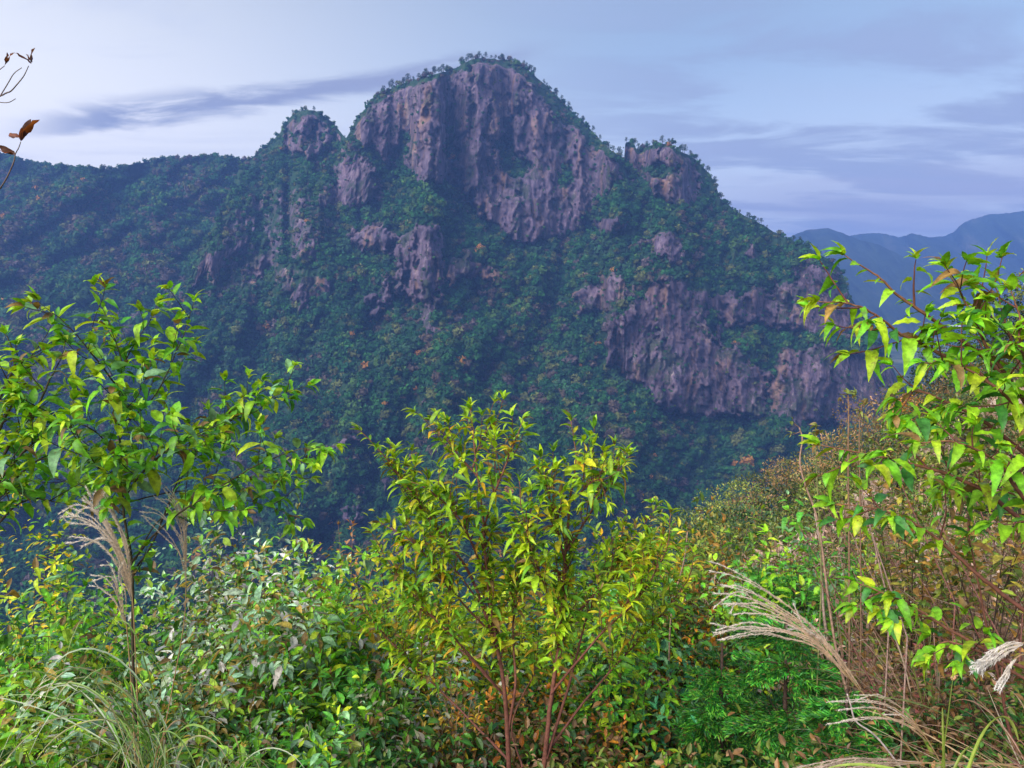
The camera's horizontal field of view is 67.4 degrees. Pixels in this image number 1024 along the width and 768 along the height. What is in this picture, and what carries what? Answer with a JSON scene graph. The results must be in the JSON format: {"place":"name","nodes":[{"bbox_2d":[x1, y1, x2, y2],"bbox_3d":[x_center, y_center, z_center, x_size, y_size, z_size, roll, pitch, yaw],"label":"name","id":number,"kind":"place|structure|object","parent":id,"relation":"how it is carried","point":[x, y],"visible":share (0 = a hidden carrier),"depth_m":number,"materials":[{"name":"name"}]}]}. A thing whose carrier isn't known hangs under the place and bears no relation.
{"place":"outdoors","nodes":[
{"label":"outdoors","id":0,"kind":"place"},
{"bbox_2d":[0,610,259,767],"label":"silver grass","id":1,"kind":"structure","parent":0,"point":[143,731],"depth_m":2.19,"materials":[{"name":"plant"}]},
{"bbox_2d":[0,154,311,542],"bbox_3d":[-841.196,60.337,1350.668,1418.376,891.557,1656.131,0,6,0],"label":"hill","id":2,"kind":"structure","parent":0,"point":[135,170],"depth_m":1015.81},
{"bbox_2d":[0,152,324,561],"bbox_3d":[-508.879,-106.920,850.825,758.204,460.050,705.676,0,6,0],"label":"ridge forest","id":3,"kind":"object","parent":2,"relation":"on","point":[154,263],"visible":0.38,"depth_m":903.42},
{"bbox_2d":[26,58,902,602],"bbox_3d":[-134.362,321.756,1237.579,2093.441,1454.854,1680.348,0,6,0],"label":"mountain","id":4,"kind":"structure","parent":0,"point":[712,380],"depth_m":715.96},
{"bbox_2d":[17,54,906,628],"bbox_3d":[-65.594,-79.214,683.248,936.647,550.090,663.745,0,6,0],"label":"mountain forest","id":5,"kind":"object","parent":4,"relation":"on","point":[469,332],"visible":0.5,"depth_m":662.54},
{"bbox_2d":[0,428,1023,740],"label":"hillside","id":6,"kind":"structure","parent":0,"point":[974,538],"depth_m":13.17,"materials":[{"name":"soil"}]},
{"bbox_2d":[0,48,38,188],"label":"withered twig","id":7,"kind":"object","parent":6,"relation":"on","point":[26,128],"visible":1,"depth_m":1.46,"materials":[{"name":"brown plant"}]},
{"bbox_2d":[0,311,96,556],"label":"broadleaf shrub","id":8,"kind":"object","parent":6,"relation":"on","point":[17,483],"visible":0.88,"depth_m":2.83,"materials":[{"name":"green plant"}]},
{"bbox_2d":[0,612,146,767],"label":"bush","id":9,"kind":"object","parent":6,"relation":"on","point":[10,663],"visible":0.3,"depth_m":4.44,"materials":[{"name":"green plant"}]},
{"bbox_2d":[0,510,157,762],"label":"leafy sapling","id":10,"kind":"object","parent":6,"relation":"on","point":[95,620],"visible":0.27,"depth_m":4.71,"materials":[{"name":"green plant"}]},
{"bbox_2d":[0,493,159,729],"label":"bush","id":11,"kind":"object","parent":6,"relation":"on","point":[52,566],"visible":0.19,"depth_m":6.13,"materials":[{"name":"green plant"}]},
{"bbox_2d":[0,619,171,767],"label":"leafy sapling","id":12,"kind":"object","parent":6,"relation":"on","point":[66,633],"visible":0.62,"depth_m":3.62,"materials":[{"name":"green plant"}]},
{"bbox_2d":[0,563,175,762],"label":"bush","id":13,"kind":"object","parent":6,"relation":"on","point":[112,605],"visible":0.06,"depth_m":5.31,"materials":[{"name":"green plant"}]},
{"bbox_2d":[0,539,180,767],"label":"leafy sapling","id":14,"kind":"object","parent":6,"relation":"on","point":[7,639],"visible":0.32,"depth_m":4.41,"materials":[{"name":"green plant"}]},
{"bbox_2d":[58,485,139,765],"bbox_3d":[-1.508,1.482,2.865,0.274,2.264,0.033,0,6,0],"label":"silver grass plume","id":15,"kind":"object","parent":6,"relation":"on","point":[113,541],"visible":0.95,"depth_m":2.77,"materials":[{"name":"plant"}]},
{"bbox_2d":[0,659,206,767],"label":"bush","id":16,"kind":"object","parent":6,"relation":"on","point":[17,753],"visible":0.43,"depth_m":3.57,"materials":[{"name":"green plant"}]},
{"bbox_2d":[89,561,136,767],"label":"silver grass plume","id":17,"kind":"object","parent":6,"relation":"on","point":[118,597],"visible":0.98,"depth_m":2.69,"materials":[{"name":"plant"}]},
{"bbox_2d":[139,486,187,765],"bbox_3d":[-1.348,1.536,3.074,0.192,2.311,0.026,0,6,0],"label":"silver grass plume","id":18,"kind":"object","parent":6,"relation":"on","point":[184,544],"visible":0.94,"depth_m":2.97,"materials":[{"name":"plant"}]},
{"bbox_2d":[0,273,350,763],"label":"broadleaf sapling","id":19,"kind":"object","parent":6,"relation":"on","point":[201,497],"visible":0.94,"depth_m":2.88,"materials":[{"name":"green plant"}]},
{"bbox_2d":[64,530,288,731],"bbox_3d":[-2.414,2.415,5.864,1.646,2.558,1.758,0,6,0],"label":"bush","id":20,"kind":"object","parent":6,"relation":"on","point":[213,591],"visible":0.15,"depth_m":5.67,"materials":[{"name":"green plant"}]},
{"bbox_2d":[63,689,290,767],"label":"bush","id":21,"kind":"object","parent":6,"relation":"on","point":[205,722],"visible":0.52,"depth_m":3.41,"materials":[{"name":"green plant"}]},
{"bbox_2d":[64,630,328,767],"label":"bush","id":22,"kind":"object","parent":6,"relation":"on","point":[110,671],"visible":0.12,"depth_m":4.02,"materials":[{"name":"green plant"}]},
{"bbox_2d":[117,603,306,767],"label":"leafy sapling","id":23,"kind":"object","parent":6,"relation":"on","point":[169,673],"visible":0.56,"depth_m":3.73,"materials":[{"name":"green plant"}]},
{"bbox_2d":[109,490,347,686],"bbox_3d":[-2.109,2.256,6.139,1.998,2.988,1.648,2,6,16],"label":"bush","id":24,"kind":"object","parent":6,"relation":"on","point":[202,542],"visible":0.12,"depth_m":5.97,"materials":[{"name":"green plant"}]},
{"bbox_2d":[108,558,381,760],"bbox_3d":[-1.587,2.199,4.892,1.635,2.182,1.685,0,6,0],"label":"bush","id":25,"kind":"object","parent":6,"relation":"on","point":[222,633],"visible":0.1,"depth_m":4.61,"materials":[{"name":"green plant"}]},
{"bbox_2d":[138,541,363,759],"bbox_3d":[-1.536,1.996,4.484,1.324,2.312,1.173,1,6,13],"label":"leafy sapling","id":26,"kind":"object","parent":6,"relation":"on","point":[241,631],"visible":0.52,"depth_m":4.25,"materials":[{"name":"green plant"}]},
{"bbox_2d":[152,665,374,767],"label":"bush","id":27,"kind":"object","parent":6,"relation":"on","point":[254,723],"visible":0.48,"depth_m":3.44,"materials":[{"name":"green plant"}]},
{"bbox_2d":[159,516,384,756],"bbox_3d":[-1.604,2.289,5.533,1.706,2.625,1.753,0,6,0],"label":"bush","id":28,"kind":"object","parent":6,"relation":"on","point":[269,561],"visible":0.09,"depth_m":5.42,"materials":[{"name":"green plant"}]},
{"bbox_2d":[163,609,432,767],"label":"bush","id":29,"kind":"object","parent":6,"relation":"on","point":[239,710],"visible":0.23,"depth_m":4.08,"materials":[{"name":"green plant"}]},
{"bbox_2d":[193,658,411,767],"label":"leafy sapling","id":30,"kind":"object","parent":6,"relation":"on","point":[310,759],"visible":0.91,"depth_m":3.17,"materials":[{"name":"green plant"}]},
{"bbox_2d":[218,543,394,750],"bbox_3d":[-1.265,2.055,4.572,1.127,2.320,1.073,0,6,0],"label":"leafy sapling","id":31,"kind":"object","parent":6,"relation":"on","point":[340,591],"visible":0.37,"depth_m":4.46,"materials":[{"name":"green plant"}]},
{"bbox_2d":[228,589,446,766],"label":"leafy sapling","id":32,"kind":"object","parent":6,"relation":"on","point":[336,669],"visible":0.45,"depth_m":3.97,"materials":[{"name":"green plant"}]},
{"bbox_2d":[255,582,444,749],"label":"bush","id":33,"kind":"object","parent":6,"relation":"on","point":[334,611],"visible":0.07,"depth_m":5.07,"materials":[{"name":"green plant"}]},
{"bbox_2d":[249,644,504,767],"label":"bush","id":34,"kind":"object","parent":6,"relation":"on","point":[429,742],"visible":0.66,"depth_m":3.73,"materials":[{"name":"green plant"}]},
{"bbox_2d":[325,509,480,716],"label":"bush","id":35,"kind":"object","parent":6,"relation":"on","point":[365,590],"visible":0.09,"depth_m":5.80,"materials":[{"name":"green plant"}]},
{"bbox_2d":[319,606,537,765],"bbox_3d":[-0.534,2.276,4.651,1.528,1.791,1.695,0,6,0],"label":"bush","id":36,"kind":"object","parent":6,"relation":"on","point":[465,676],"visible":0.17,"depth_m":4.57,"materials":[{"name":"green plant"}]},
{"bbox_2d":[345,563,558,763],"bbox_3d":[-0.499,2.296,5.089,1.847,2.010,1.807,0,6,0],"label":"bush","id":37,"kind":"object","parent":6,"relation":"on","point":[493,676],"visible":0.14,"depth_m":4.95,"materials":[{"name":"green plant"}]},
{"bbox_2d":[347,697,557,767],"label":"bush","id":38,"kind":"object","parent":6,"relation":"on","point":[458,761],"visible":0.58,"depth_m":3.77,"materials":[{"name":"green plant"}]},
{"bbox_2d":[417,664,493,767],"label":"autumn shrub","id":39,"kind":"object","parent":6,"relation":"on","point":[456,716],"visible":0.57,"depth_m":3.91,"materials":[{"name":"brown plant"}]},
{"bbox_2d":[381,649,602,767],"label":"bush","id":40,"kind":"object","parent":6,"relation":"on","point":[520,738],"visible":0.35,"depth_m":4.21,"materials":[{"name":"green plant"}]},
{"bbox_2d":[349,390,704,767],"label":"willow leaved shrub","id":41,"kind":"object","parent":6,"relation":"on","point":[423,507],"visible":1,"depth_m":3.48,"materials":[{"name":"green plant"}]},
{"bbox_2d":[419,555,640,767],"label":"bush","id":42,"kind":"object","parent":6,"relation":"on","point":[539,612],"visible":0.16,"depth_m":5.26,"materials":[{"name":"green plant"}]},
{"bbox_2d":[459,681,666,767],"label":"bush","id":43,"kind":"object","parent":6,"relation":"on","point":[568,738],"visible":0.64,"depth_m":4.06,"materials":[{"name":"green plant"}]},
{"bbox_2d":[123,474,1023,767],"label":"undergrowth","id":44,"kind":"object","parent":6,"relation":"on","point":[659,762],"visible":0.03,"depth_m":3.41,"materials":[{"name":"brown plant"}]},
{"bbox_2d":[497,526,707,765],"bbox_3d":[0.616,2.454,5.847,1.637,2.741,1.797,0,6,0],"label":"bush","id":45,"kind":"object","parent":6,"relation":"on","point":[673,632],"visible":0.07,"depth_m":5.76,"materials":[{"name":"green plant"}]},
{"bbox_2d":[496,605,736,767],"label":"bush","id":46,"kind":"object","parent":6,"relation":"on","point":[624,706],"visible":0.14,"depth_m":4.73,"materials":[{"name":"green plant"}]},
{"bbox_2d":[540,564,711,767],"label":"leafy sapling","id":47,"kind":"object","parent":6,"relation":"on","point":[605,690],"visible":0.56,"depth_m":4.39,"materials":[{"name":"green plant"}]},
{"bbox_2d":[524,679,729,767],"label":"bush","id":48,"kind":"object","parent":6,"relation":"on","point":[620,727],"visible":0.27,"depth_m":4.31,"materials":[{"name":"green plant"}]},
{"bbox_2d":[545,498,743,747],"bbox_3d":[1.115,2.614,6.767,1.695,3.224,1.668,0,6,0],"label":"bush","id":49,"kind":"object","parent":6,"relation":"on","point":[676,566],"visible":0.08,"depth_m":6.57,"materials":[{"name":"green plant"}]},
{"bbox_2d":[575,639,751,767],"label":"leafy sapling","id":50,"kind":"object","parent":6,"relation":"on","point":[662,708],"visible":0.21,"depth_m":4.47,"materials":[{"name":"green plant"}]},
{"bbox_2d":[594,578,768,747],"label":"bush","id":51,"kind":"object","parent":6,"relation":"on","point":[696,621],"visible":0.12,"depth_m":5.99,"materials":[{"name":"green plant"}]},
{"bbox_2d":[622,489,751,685],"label":"bush","id":52,"kind":"object","parent":6,"relation":"on","point":[696,570],"visible":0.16,"depth_m":8.11,"materials":[{"name":"green plant"}]},
{"bbox_2d":[636,608,780,767],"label":"bush","id":53,"kind":"object","parent":6,"relation":"on","point":[715,648],"visible":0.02,"depth_m":6.06,"materials":[{"name":"green plant"}]},
{"bbox_2d":[655,517,766,741],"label":"bush","id":54,"kind":"object","parent":6,"relation":"on","point":[717,569],"visible":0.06,"depth_m":7.65,"materials":[{"name":"green plant"}]},
{"bbox_2d":[650,643,773,767],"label":"cedar sapling","id":55,"kind":"object","parent":6,"relation":"on","point":[710,714],"visible":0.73,"depth_m":4.14,"materials":[{"name":"green plant"}]},
{"bbox_2d":[666,502,782,587],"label":"spur tree","id":56,"kind":"object","parent":6,"relation":"on","point":[693,516],"visible":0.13,"depth_m":41.12,"materials":[{"name":"green plant"}]},
{"bbox_2d":[693,478,769,551],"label":"spur tree","id":57,"kind":"object","parent":6,"relation":"on","point":[730,489],"visible":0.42,"depth_m":58.87,"materials":[{"name":"green plant"}]},
{"bbox_2d":[674,500,797,565],"bbox_3d":[10.709,8.166,35.066,5.036,5.846,6.196,-5,7,-38],"label":"spur tree","id":58,"kind":"object","parent":6,"relation":"on","point":[739,509],"visible":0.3,"depth_m":35.10,"materials":[{"name":"green plant"}]},
{"bbox_2d":[674,552,811,763],"bbox_3d":[1.686,2.564,5.787,0.957,2.694,0.934,2,6,15],"label":"leafy sapling","id":59,"kind":"object","parent":6,"relation":"on","point":[723,614],"visible":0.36,"depth_m":5.79,"materials":[{"name":"green plant"}]},
{"bbox_2d":[680,511,863,644],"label":"bush","id":60,"kind":"object","parent":6,"relation":"on","point":[770,544],"visible":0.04,"depth_m":8.84,"materials":[{"name":"green plant"}]},
{"bbox_2d":[706,614,845,767],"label":"cedar sapling","id":61,"kind":"object","parent":6,"relation":"on","point":[774,725],"visible":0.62,"depth_m":3.88,"materials":[{"name":"green plant"}]},
{"bbox_2d":[738,479,826,540],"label":"spur tree","id":62,"kind":"object","parent":6,"relation":"on","point":[768,504],"visible":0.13,"depth_m":40.67,"materials":[{"name":"green plant"}]},
{"bbox_2d":[757,456,812,507],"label":"spur tree","id":63,"kind":"object","parent":6,"relation":"on","point":[774,481],"visible":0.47,"depth_m":60.84,"materials":[{"name":"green plant"}]},
{"bbox_2d":[754,503,815,552],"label":"spur tree","id":64,"kind":"object","parent":6,"relation":"on","point":[784,534],"visible":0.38,"depth_m":30.45,"materials":[{"name":"green plant"}]},
{"bbox_2d":[700,528,872,716],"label":"bush","id":65,"kind":"object","parent":6,"relation":"on","point":[786,549],"visible":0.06,"depth_m":7.44,"materials":[{"name":"green plant"}]},
{"bbox_2d":[555,403,1023,703],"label":"spur undergrowth","id":66,"kind":"object","parent":6,"relation":"on","point":[968,468],"visible":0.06,"depth_m":19.36,"materials":[{"name":"brown plant"}]},
{"bbox_2d":[758,571,850,764],"bbox_3d":[2.330,2.853,6.517,1.562,2.601,1.223,0,6,0],"label":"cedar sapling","id":67,"kind":"object","parent":6,"relation":"on","point":[787,579],"visible":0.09,"depth_m":6.43,"materials":[{"name":"green plant"}]},
{"bbox_2d":[707,489,902,712],"bbox_3d":[2.325,2.289,6.283,1.573,2.921,1.306,-4,7,-36],"label":"leafy sapling","id":68,"kind":"object","parent":6,"relation":"on","point":[814,591],"visible":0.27,"depth_m":6.10,"materials":[{"name":"green plant"}]},
{"bbox_2d":[706,561,922,766],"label":"silver grass plume","id":69,"kind":"object","parent":6,"relation":"on","point":[804,629],"visible":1,"depth_m":2.39,"materials":[{"name":"plant"}]},
{"bbox_2d":[732,517,901,696],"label":"bush","id":70,"kind":"object","parent":6,"relation":"on","point":[835,563],"visible":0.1,"depth_m":7.21,"materials":[{"name":"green plant"}]},
{"bbox_2d":[785,417,857,735],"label":"tall stem","id":71,"kind":"object","parent":6,"relation":"on","point":[827,591],"visible":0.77,"depth_m":3.71,"materials":[{"name":"brown plant"}]},
{"bbox_2d":[626,377,1023,637],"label":"dry grass","id":72,"kind":"structure","parent":6,"relation":"on","point":[990,400],"depth_m":23.96,"materials":[{"name":"brown plant"}]},
{"bbox_2d":[788,429,862,498],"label":"spur tree","id":73,"kind":"object","parent":6,"relation":"on","point":[818,447],"visible":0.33,"depth_m":56.85,"materials":[{"name":"brown plant"}]},
{"bbox_2d":[790,475,873,535],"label":"spur tree","id":74,"kind":"object","parent":6,"relation":"on","point":[852,499],"visible":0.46,"depth_m":24.59,"materials":[{"name":"green plant"}]},
{"bbox_2d":[789,689,898,767],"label":"cedar sapling","id":75,"kind":"object","parent":6,"relation":"on","point":[837,731],"visible":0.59,"depth_m":3.54,"materials":[{"name":"green plant"}]},
{"bbox_2d":[838,386,856,688],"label":"tall stem","id":76,"kind":"object","parent":6,"relation":"on","point":[853,393],"visible":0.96,"depth_m":3.88,"materials":[{"name":"brown plant"}]},
{"bbox_2d":[727,681,983,767],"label":"thicket","id":77,"kind":"object","parent":6,"relation":"on","point":[821,727],"visible":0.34,"depth_m":3.47,"materials":[{"name":"brown plant"}]},
{"bbox_2d":[691,414,1023,729],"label":"undergrowth","id":78,"kind":"object","parent":6,"relation":"on","point":[986,449],"visible":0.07,"depth_m":18.70,"materials":[{"name":"brown plant"}]},
{"bbox_2d":[789,612,946,765],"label":"silver grass","id":79,"kind":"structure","parent":6,"relation":"on","point":[911,678],"depth_m":3.75,"materials":[{"name":"plant"}]},
{"bbox_2d":[829,397,908,480],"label":"spur tree","id":80,"kind":"object","parent":6,"relation":"on","point":[878,427],"visible":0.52,"depth_m":54.54,"materials":[{"name":"brown plant"}]},
{"bbox_2d":[745,628,1003,766],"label":"thicket","id":81,"kind":"object","parent":6,"relation":"on","point":[841,686],"visible":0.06,"depth_m":4.46,"materials":[{"name":"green plant"}]},
{"bbox_2d":[784,509,967,690],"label":"thicket","id":82,"kind":"object","parent":6,"relation":"on","point":[838,541],"visible":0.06,"depth_m":7.83,"materials":[{"name":"brown plant"}]},
{"bbox_2d":[826,693,942,767],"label":"silver grass plume","id":83,"kind":"object","parent":6,"relation":"on","point":[911,721],"visible":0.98,"depth_m":2.31,"materials":[{"name":"plant"}]},
{"bbox_2d":[764,567,1022,737],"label":"thicket","id":84,"kind":"object","parent":6,"relation":"on","point":[839,648],"visible":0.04,"depth_m":5.34,"materials":[{"name":"brown plant"}]},
{"bbox_2d":[849,436,949,509],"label":"spur tree","id":85,"kind":"object","parent":6,"relation":"on","point":[931,460],"visible":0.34,"depth_m":20.91,"materials":[{"name":"brown plant"}]},
{"bbox_2d":[830,536,970,706],"bbox_3d":[2.437,2.021,4.818,0.743,2.347,0.664,-3,7,-26],"label":"leafy sapling","id":86,"kind":"object","parent":6,"relation":"on","point":[870,630],"visible":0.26,"depth_m":4.75,"materials":[{"name":"green plant"}]},
{"bbox_2d":[819,432,993,729],"bbox_3d":[2.318,1.657,4.630,0.870,2.759,0.899,0,6,0],"label":"leafy sapling","id":87,"kind":"object","parent":6,"relation":"on","point":[894,537],"visible":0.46,"depth_m":4.59,"materials":[{"name":"green plant"}]},
{"bbox_2d":[793,756,1019,767],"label":"silver grass plume","id":88,"kind":"object","parent":6,"relation":"on","point":[858,760],"visible":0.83,"depth_m":2.01,"materials":[{"name":"plant"}]},
{"bbox_2d":[795,238,1023,766],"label":"serrated leaved shrub","id":89,"kind":"object","parent":6,"relation":"on","point":[1008,392],"visible":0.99,"depth_m":2.36,"materials":[{"name":"green plant"}]},
{"bbox_2d":[819,631,1023,767],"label":"thicket","id":90,"kind":"object","parent":6,"relation":"on","point":[921,722],"visible":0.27,"depth_m":3.85,"materials":[{"name":"brown plant"}]},
{"bbox_2d":[823,474,1023,669],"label":"thicket","id":91,"kind":"object","parent":6,"relation":"on","point":[939,527],"visible":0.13,"depth_m":7.21,"materials":[{"name":"brown plant"}]},
{"bbox_2d":[828,672,1018,767],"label":"silver grass","id":92,"kind":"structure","parent":6,"relation":"on","point":[973,753],"depth_m":1.89,"materials":[{"name":"plant"}]},
{"bbox_2d":[850,568,1023,763],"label":"thicket","id":93,"kind":"object","parent":6,"relation":"on","point":[946,669],"visible":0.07,"depth_m":4.59,"materials":[{"name":"brown plant"}]},
{"bbox_2d":[868,572,1010,716],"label":"silver grass","id":94,"kind":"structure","parent":6,"relation":"on","point":[950,621],"depth_m":4.46,"materials":[{"name":"plant"}]},
{"bbox_2d":[863,638,1023,767],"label":"thicket","id":95,"kind":"object","parent":6,"relation":"on","point":[969,685],"visible":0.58,"depth_m":3.49,"materials":[{"name":"brown plant"}]},
{"bbox_2d":[868,504,1023,728],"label":"thicket","id":96,"kind":"object","parent":6,"relation":"on","point":[990,597],"visible":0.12,"depth_m":5.67,"materials":[{"name":"brown plant"}]},
{"bbox_2d":[899,491,1023,737],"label":"leafy sapling","id":97,"kind":"object","parent":6,"relation":"on","point":[996,558],"visible":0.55,"depth_m":4.18,"materials":[{"name":"green plant"}]},
{"bbox_2d":[910,524,1023,743],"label":"silver grass","id":98,"kind":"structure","parent":6,"relation":"on","point":[1019,597],"depth_m":4.23,"materials":[{"name":"plant"}]},
{"bbox_2d":[929,393,1017,461],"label":"spur tree","id":99,"kind":"object","parent":6,"relation":"on","point":[956,433],"visible":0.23,"depth_m":21.41,"materials":[{"name":"brown plant"}]},
{"bbox_2d":[969,641,1023,676],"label":"silver grass plume","id":100,"kind":"object","parent":6,"relation":"on","point":[980,664],"visible":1,"depth_m":2.19,"materials":[{"name":"plant"}]},
{"bbox_2d":[0,0,1023,236],"label":"sky","id":101,"kind":"structure","parent":0,"point":[898,118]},
{"bbox_2d":[787,228,1023,345],"bbox_3d":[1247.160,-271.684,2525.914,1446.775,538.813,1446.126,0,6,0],"label":"hill","id":102,"kind":"structure","parent":0,"point":[893,270],"depth_m":2350.19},
{"bbox_2d":[802,688,1023,767],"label":"silver grass","id":103,"kind":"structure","parent":0,"point":[1010,744],"depth_m":2.30,"materials":[{"name":"plant"}]},
{"bbox_2d":[851,211,1023,296],"bbox_3d":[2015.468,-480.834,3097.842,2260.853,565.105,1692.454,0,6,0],"label":"hill","id":104,"kind":"structure","parent":0,"point":[984,232],"depth_m":3094.03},
{"bbox_2d":[886,337,1022,392],"bbox_3d":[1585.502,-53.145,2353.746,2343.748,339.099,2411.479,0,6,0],"label":"valley terrace","id":105,"kind":"structure","parent":0,"point":[896,358],"depth_m":1591.77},
{"bbox_3d":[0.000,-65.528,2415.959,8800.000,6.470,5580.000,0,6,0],"label":"ground","id":106,"kind":"structure","parent":0,"visible":0},
{"bbox_2d":[0,522,749,715],"bbox_3d":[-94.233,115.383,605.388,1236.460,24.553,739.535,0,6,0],"label":"valley forest","id":107,"kind":"object","parent":106,"relation":"on","point":[20,574],"visible":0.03,"depth_m":494.01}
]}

